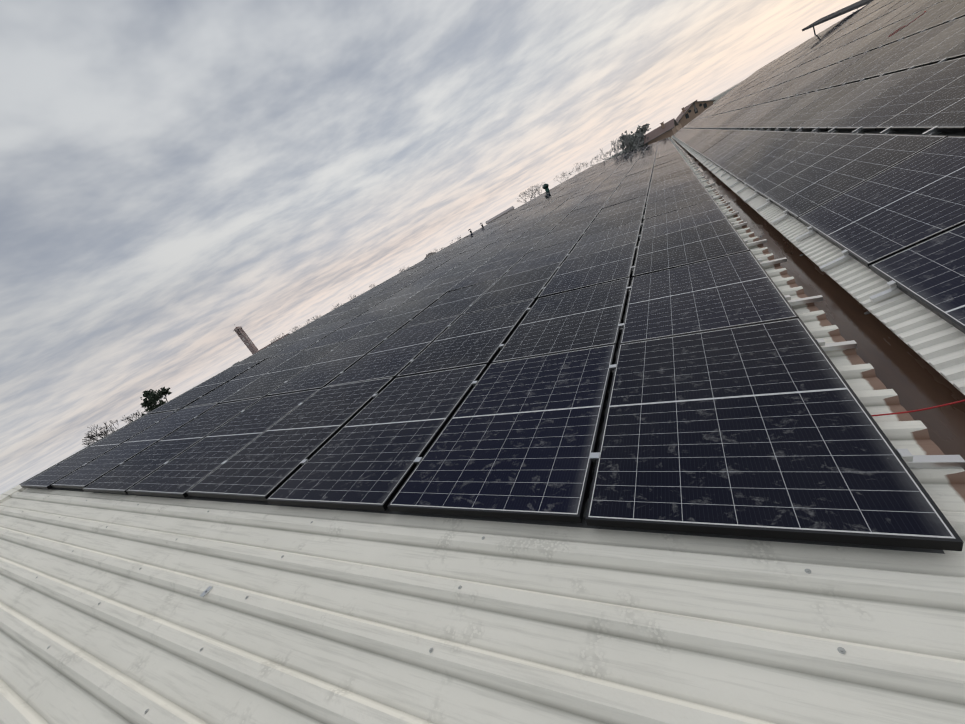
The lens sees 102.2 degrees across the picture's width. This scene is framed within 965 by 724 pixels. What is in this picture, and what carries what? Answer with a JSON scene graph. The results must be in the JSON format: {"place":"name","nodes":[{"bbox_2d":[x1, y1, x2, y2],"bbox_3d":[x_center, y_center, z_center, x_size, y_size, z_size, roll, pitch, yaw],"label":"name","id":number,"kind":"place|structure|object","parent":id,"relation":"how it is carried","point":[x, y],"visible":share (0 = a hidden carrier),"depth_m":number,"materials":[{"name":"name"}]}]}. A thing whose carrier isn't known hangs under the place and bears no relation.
{"place":"outdoors","nodes":[
{"label":"outdoors","id":0,"kind":"place"},
{"bbox_2d":[0,166,591,502],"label":"roof ridge cap","id":1,"kind":"object","parent":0,"point":[6,495],"visible":0.14,"depth_m":6.54,"materials":[{"name":"grey metal"}]},
{"bbox_2d":[0,0,865,494],"label":"sky","id":2,"kind":"structure","parent":0,"point":[175,174],"materials":[{"name":"grey"}]},
{"bbox_2d":[486,206,514,223],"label":"building","id":3,"kind":"structure","parent":0,"point":[508,210],"depth_m":388.65,"materials":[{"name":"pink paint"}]},
{"bbox_2d":[644,118,678,144],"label":"building","id":4,"kind":"structure","parent":0,"point":[665,130],"depth_m":98.20,"materials":[{"name":"paint"}]},
{"bbox_2d":[611,84,738,157],"bbox_3d":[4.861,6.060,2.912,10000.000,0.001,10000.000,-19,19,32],"label":"fields","id":5,"kind":"structure","parent":0,"point":[717,98],"depth_m":1622.14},
{"bbox_2d":[82,410,143,447],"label":"round bare tree","id":6,"kind":"object","parent":5,"relation":"on","point":[104,432],"visible":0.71,"depth_m":84.59,"materials":[{"name":"brown plant"}]},
{"bbox_2d":[140,386,171,415],"bbox_3d":[-45.961,9.008,58.989,5.874,12.499,5.610,-31,16,-3],"label":"cedar tree","id":7,"kind":"object","parent":5,"relation":"on","point":[150,400],"visible":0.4,"depth_m":56.58,"materials":[{"name":"green plant"}]},
{"bbox_2d":[233,324,258,353],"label":"chimney","id":8,"kind":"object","parent":5,"relation":"on","point":[246,340],"visible":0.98,"depth_m":281.07,"materials":[{"name":"brick"}]},
{"bbox_2d":[270,333,288,343],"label":"bare tree","id":9,"kind":"object","parent":5,"relation":"on","point":[277,339],"visible":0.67,"depth_m":210.50,"materials":[{"name":"brown plant"}]},
{"bbox_2d":[517,186,538,202],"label":"bare tree","id":10,"kind":"object","parent":5,"relation":"on","point":[525,194],"visible":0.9,"depth_m":190.59,"materials":[{"name":"brown plant"}]},
{"bbox_2d":[526,184,542,199],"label":"bare tree","id":11,"kind":"object","parent":5,"relation":"on","point":[534,191],"visible":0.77,"depth_m":203.43,"materials":[{"name":"brown plant"}]},
{"bbox_2d":[554,170,569,182],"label":"bare tree","id":12,"kind":"object","parent":5,"relation":"on","point":[563,177],"visible":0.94,"depth_m":230.72,"materials":[{"name":"brown plant"}]},
{"bbox_2d":[571,163,590,174],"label":"bare tree","id":13,"kind":"object","parent":5,"relation":"on","point":[578,168],"visible":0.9,"depth_m":226.05,"materials":[{"name":"grey plant"}]},
{"bbox_2d":[590,152,608,165],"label":"bare tree","id":14,"kind":"object","parent":5,"relation":"on","point":[596,157],"visible":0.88,"depth_m":196.71,"materials":[{"name":"grey plant"}]},
{"bbox_2d":[600,135,643,159],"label":"bare tree","id":15,"kind":"object","parent":5,"relation":"on","point":[614,149],"visible":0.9,"depth_m":82.86,"materials":[{"name":"grey plant"}]},
{"bbox_2d":[609,130,638,158],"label":"tree","id":16,"kind":"object","parent":5,"relation":"on","point":[631,141],"visible":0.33,"depth_m":97.32,"materials":[{"name":"green plant"}]},
{"bbox_2d":[624,131,648,147],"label":"tree","id":17,"kind":"object","parent":5,"relation":"on","point":[638,136],"visible":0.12,"depth_m":101.13,"materials":[{"name":"green plant"}]},
{"bbox_2d":[634,124,650,146],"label":"tree","id":18,"kind":"object","parent":5,"relation":"on","point":[643,129],"visible":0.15,"depth_m":104.25,"materials":[{"name":"green plant"}]},
{"bbox_2d":[675,100,715,130],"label":"gabled house","id":19,"kind":"structure","parent":5,"relation":"on","point":[690,112],"depth_m":119.16,"materials":[{"name":"paint"}]},
{"bbox_2d":[672,2,955,302],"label":"mounting rails","id":20,"kind":"object","parent":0,"point":[893,289],"visible":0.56,"depth_m":5.08,"materials":[{"name":"silver metal"}]},
{"bbox_2d":[673,0,964,333],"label":"solar panels","id":21,"kind":"object","parent":20,"relation":"on","point":[888,207],"visible":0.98,"depth_m":4.99,"materials":[{"name":"black glass"}]},
{"bbox_2d":[671,136,964,394],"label":"metal roof","id":22,"kind":"structure","parent":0,"point":[935,341],"depth_m":2.40,"materials":[{"name":"white metal"}]},
{"bbox_2d":[802,0,873,34],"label":"roof ridge vent flap","id":23,"kind":"object","parent":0,"point":[854,6],"visible":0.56,"depth_m":24.18,"materials":[{"name":"grey metal"}]},
{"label":"factory walls","id":24,"kind":"object","parent":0,"visible":0},
{"bbox_2d":[0,147,964,723],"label":"roof sheet","id":25,"kind":"object","parent":24,"relation":"on","point":[344,615],"visible":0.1,"depth_m":1.60,"materials":[{"name":"white metal"}]},
{"bbox_2d":[200,586,212,597],"bbox_3d":[-1.581,1.314,2.229,0.036,0.016,0.060,-19,19,32],"label":"leaf","id":26,"kind":"object","parent":25,"relation":"on","point":[206,592],"visible":0.95,"depth_m":2.22,"materials":[{"name":"silver metal"}]},
{"bbox_2d":[22,496,845,713],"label":"roof screws","id":27,"kind":"object","parent":25,"relation":"in","point":[841,650],"visible":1,"depth_m":1.49,"materials":[{"name":"grey metal"}]},
{"bbox_2d":[55,137,964,468],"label":"mounting rails","id":28,"kind":"object","parent":25,"relation":"on","point":[933,461],"visible":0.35,"depth_m":2.74,"materials":[{"name":"silver metal"}]},
{"bbox_2d":[20,138,963,550],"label":"solar panels","id":29,"kind":"object","parent":28,"relation":"on","point":[736,406],"visible":0.98,"depth_m":3.08,"materials":[{"name":"black glass"}]},
{"bbox_2d":[542,184,549,191],"bbox_3d":[5.122,-13.920,31.202,0.534,0.690,0.534,-19,19,32],"label":"roof turbine vent","id":30,"kind":"object","parent":25,"relation":"on","point":[545,187],"visible":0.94,"depth_m":31.05,"materials":[{"name":"teal"}]},
{"bbox_2d":[671,138,964,469],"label":"valley gutter","id":31,"kind":"object","parent":24,"relation":"on","point":[910,377],"visible":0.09,"depth_m":2.35,"materials":[{"name":"metal"}]},
{"bbox_2d":[704,128,964,135],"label":"roof sheet","id":32,"kind":"object","parent":24,"relation":"on","point":[920,133],"depth_m":4.41,"materials":[{"name":"grey metal"}]},
{"bbox_3d":[22.968,-17.414,14.968,9.651,1.702,69.000,-19,19,32],"label":"roof","id":33,"kind":"object","parent":24,"relation":"on","visible":0},
{"bbox_2d":[871,400,964,416],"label":"cable","id":34,"kind":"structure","parent":33,"relation":"attached to","point":[919,409],"depth_m":1.67,"materials":[{"name":"red"}]}
]}

